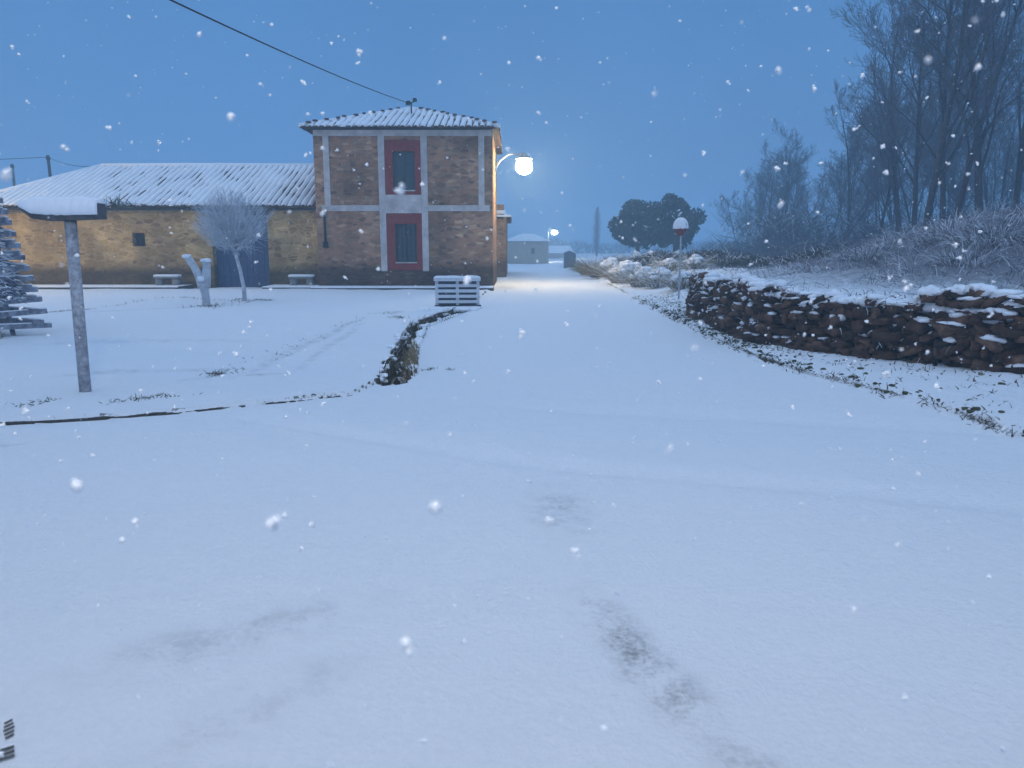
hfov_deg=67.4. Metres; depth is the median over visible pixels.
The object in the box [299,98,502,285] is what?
stone house
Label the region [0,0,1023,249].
sky
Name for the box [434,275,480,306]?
slatted barrier
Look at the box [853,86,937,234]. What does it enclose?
bare tree
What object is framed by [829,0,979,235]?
bare tree
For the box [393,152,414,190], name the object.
window
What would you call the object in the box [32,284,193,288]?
pavement
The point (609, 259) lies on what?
grass tussock
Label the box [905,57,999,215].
bare tree
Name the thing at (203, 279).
pollarded tree
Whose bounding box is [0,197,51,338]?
christmas tree
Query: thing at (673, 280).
grass tussock
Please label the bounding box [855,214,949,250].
bramble bush
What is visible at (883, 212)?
bare tree
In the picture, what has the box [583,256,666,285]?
grass tussock
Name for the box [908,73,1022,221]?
bare tree
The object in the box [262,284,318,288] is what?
pavement
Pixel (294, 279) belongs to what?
stone bench
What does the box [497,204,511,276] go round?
outbuilding
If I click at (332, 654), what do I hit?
road
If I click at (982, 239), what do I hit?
bramble bush
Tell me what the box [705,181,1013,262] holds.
scrub thicket
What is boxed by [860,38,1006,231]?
bare tree
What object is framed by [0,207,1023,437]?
ground
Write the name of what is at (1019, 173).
bare tree
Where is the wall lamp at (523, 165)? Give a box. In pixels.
[494,153,531,174]
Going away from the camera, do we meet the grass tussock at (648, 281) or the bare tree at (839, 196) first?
the grass tussock at (648, 281)
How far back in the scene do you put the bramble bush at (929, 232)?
18.05 m
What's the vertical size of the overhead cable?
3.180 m
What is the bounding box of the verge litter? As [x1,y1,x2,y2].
[631,292,1023,436]
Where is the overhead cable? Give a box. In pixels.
[170,0,407,102]
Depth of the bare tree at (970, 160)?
31.05 m
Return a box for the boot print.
[0,719,14,760]
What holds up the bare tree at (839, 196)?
on the ground at (159, 329)
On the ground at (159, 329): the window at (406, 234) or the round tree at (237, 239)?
the round tree at (237, 239)
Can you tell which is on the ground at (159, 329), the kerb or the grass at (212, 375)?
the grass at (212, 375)
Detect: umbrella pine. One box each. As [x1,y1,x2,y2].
[607,199,657,251]
[646,193,707,251]
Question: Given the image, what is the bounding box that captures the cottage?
[507,233,549,263]
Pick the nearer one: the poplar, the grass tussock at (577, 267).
the grass tussock at (577, 267)
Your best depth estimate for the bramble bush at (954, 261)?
15.51 m
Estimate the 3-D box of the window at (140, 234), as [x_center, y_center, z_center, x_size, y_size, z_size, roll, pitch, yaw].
[-14.423,-5.616,29.797,0.641,0.707,0.340,0,10,0]
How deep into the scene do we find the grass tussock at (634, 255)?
42.48 m
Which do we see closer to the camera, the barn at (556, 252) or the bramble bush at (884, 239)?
the bramble bush at (884, 239)
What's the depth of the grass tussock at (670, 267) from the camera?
33.26 m
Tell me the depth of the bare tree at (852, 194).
61.48 m
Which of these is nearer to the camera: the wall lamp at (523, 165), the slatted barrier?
the slatted barrier
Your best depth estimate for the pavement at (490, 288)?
28.02 m
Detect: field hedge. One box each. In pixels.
[595,242,843,268]
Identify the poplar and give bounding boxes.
[592,206,601,255]
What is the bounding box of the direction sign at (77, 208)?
[17,196,106,391]
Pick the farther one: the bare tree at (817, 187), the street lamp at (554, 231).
the street lamp at (554, 231)
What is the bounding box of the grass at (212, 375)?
[5,297,449,407]
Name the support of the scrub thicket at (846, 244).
on the ground at (159, 329)
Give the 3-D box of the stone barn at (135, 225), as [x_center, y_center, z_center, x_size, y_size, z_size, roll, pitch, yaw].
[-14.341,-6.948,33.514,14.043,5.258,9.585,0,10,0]
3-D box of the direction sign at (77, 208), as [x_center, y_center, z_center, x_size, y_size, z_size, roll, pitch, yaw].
[-4.667,-0.828,8.136,0.819,2.261,0.242,0,10,0]
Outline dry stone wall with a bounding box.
[684,270,1023,374]
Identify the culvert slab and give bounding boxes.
[418,304,481,313]
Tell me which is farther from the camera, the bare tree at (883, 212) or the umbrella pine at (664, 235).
the umbrella pine at (664, 235)
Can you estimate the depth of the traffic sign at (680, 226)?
21.00 m
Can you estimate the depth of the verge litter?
10.21 m
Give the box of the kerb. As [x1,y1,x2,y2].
[0,395,351,425]
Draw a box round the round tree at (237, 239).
[186,183,274,300]
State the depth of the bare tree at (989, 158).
46.39 m
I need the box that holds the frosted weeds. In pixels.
[686,192,1023,301]
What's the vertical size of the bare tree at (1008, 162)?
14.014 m
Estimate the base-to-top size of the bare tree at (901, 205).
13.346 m
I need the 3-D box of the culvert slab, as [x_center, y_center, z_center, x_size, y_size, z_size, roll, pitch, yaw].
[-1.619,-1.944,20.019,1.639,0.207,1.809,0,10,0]
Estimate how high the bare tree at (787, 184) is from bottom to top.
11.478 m
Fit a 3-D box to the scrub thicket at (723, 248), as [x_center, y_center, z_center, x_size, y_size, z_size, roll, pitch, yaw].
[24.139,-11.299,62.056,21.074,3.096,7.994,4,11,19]
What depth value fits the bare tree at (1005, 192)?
51.97 m
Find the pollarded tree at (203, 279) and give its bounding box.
[182,254,210,305]
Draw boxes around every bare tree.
[709,167,779,245]
[727,119,809,255]
[732,159,782,244]
[766,131,811,237]
[773,144,832,242]
[810,127,863,234]
[818,122,911,236]
[821,72,968,234]
[824,78,901,243]
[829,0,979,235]
[829,159,882,220]
[833,0,1023,230]
[847,82,958,242]
[850,0,1023,226]
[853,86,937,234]
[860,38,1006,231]
[884,0,1023,213]
[896,0,1023,226]
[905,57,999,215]
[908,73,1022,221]
[910,73,1023,214]
[929,23,1023,216]
[957,94,1023,209]
[981,1,1023,207]
[1003,16,1023,118]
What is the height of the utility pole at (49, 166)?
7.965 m
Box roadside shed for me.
[563,250,575,267]
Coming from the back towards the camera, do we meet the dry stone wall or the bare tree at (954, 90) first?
the bare tree at (954, 90)
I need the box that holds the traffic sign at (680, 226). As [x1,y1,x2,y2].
[673,217,688,298]
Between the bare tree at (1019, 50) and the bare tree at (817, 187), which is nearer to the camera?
the bare tree at (1019, 50)
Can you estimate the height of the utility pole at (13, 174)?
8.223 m
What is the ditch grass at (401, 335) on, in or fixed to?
on the ground at (159, 329)
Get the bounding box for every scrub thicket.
[696,230,829,261]
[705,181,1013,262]
[754,222,918,260]
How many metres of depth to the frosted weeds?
17.23 m
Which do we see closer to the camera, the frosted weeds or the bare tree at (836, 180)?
the frosted weeds
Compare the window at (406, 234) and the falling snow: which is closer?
the falling snow
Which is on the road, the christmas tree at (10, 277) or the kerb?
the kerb
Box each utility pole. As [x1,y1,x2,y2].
[10,164,15,185]
[46,155,51,176]
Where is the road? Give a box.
[0,260,1023,767]
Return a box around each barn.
[0,163,318,287]
[549,246,573,258]
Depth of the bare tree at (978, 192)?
29.85 m
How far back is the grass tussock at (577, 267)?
42.45 m
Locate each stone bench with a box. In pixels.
[153,274,181,284]
[288,274,315,284]
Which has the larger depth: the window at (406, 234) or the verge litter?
the window at (406, 234)
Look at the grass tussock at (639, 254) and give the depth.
41.27 m
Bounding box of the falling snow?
[0,0,1023,767]
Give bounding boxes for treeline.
[545,236,764,253]
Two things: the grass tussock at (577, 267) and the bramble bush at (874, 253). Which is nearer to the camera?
the bramble bush at (874, 253)
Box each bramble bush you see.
[822,223,915,264]
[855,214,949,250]
[886,199,1014,249]
[918,239,1020,270]
[920,203,1023,252]
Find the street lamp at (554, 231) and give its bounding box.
[548,227,556,261]
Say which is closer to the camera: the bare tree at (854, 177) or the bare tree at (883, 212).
the bare tree at (883, 212)
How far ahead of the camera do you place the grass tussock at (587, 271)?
37.95 m
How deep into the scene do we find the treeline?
204.51 m
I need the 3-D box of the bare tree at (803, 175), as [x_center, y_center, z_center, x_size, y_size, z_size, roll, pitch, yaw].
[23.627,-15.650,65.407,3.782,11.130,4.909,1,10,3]
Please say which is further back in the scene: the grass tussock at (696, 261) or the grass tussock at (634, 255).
the grass tussock at (634, 255)
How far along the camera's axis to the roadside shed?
69.09 m
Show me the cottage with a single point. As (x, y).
(533, 248)
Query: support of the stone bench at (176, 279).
on the pavement at (109, 286)
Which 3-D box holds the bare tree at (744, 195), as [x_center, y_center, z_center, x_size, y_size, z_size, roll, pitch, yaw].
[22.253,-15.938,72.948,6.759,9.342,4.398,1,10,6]
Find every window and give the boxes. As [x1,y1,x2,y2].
[129,230,146,248]
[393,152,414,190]
[395,224,416,262]
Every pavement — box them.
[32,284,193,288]
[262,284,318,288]
[311,286,493,290]
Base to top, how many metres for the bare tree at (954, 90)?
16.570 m
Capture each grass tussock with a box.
[558,250,622,274]
[574,260,618,277]
[580,257,642,279]
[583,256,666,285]
[607,263,676,286]
[615,250,641,260]
[622,264,694,289]
[625,251,652,261]
[643,257,686,270]
[653,268,710,289]
[668,253,718,269]
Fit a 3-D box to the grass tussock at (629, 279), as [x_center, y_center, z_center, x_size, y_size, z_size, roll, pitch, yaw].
[4.972,-3.990,28.777,2.816,1.139,2.862,2,10,13]
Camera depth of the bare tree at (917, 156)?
35.00 m
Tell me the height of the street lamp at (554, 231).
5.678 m
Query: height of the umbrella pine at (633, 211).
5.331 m
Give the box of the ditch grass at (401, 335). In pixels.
[377,306,464,385]
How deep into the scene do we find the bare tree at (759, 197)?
64.86 m

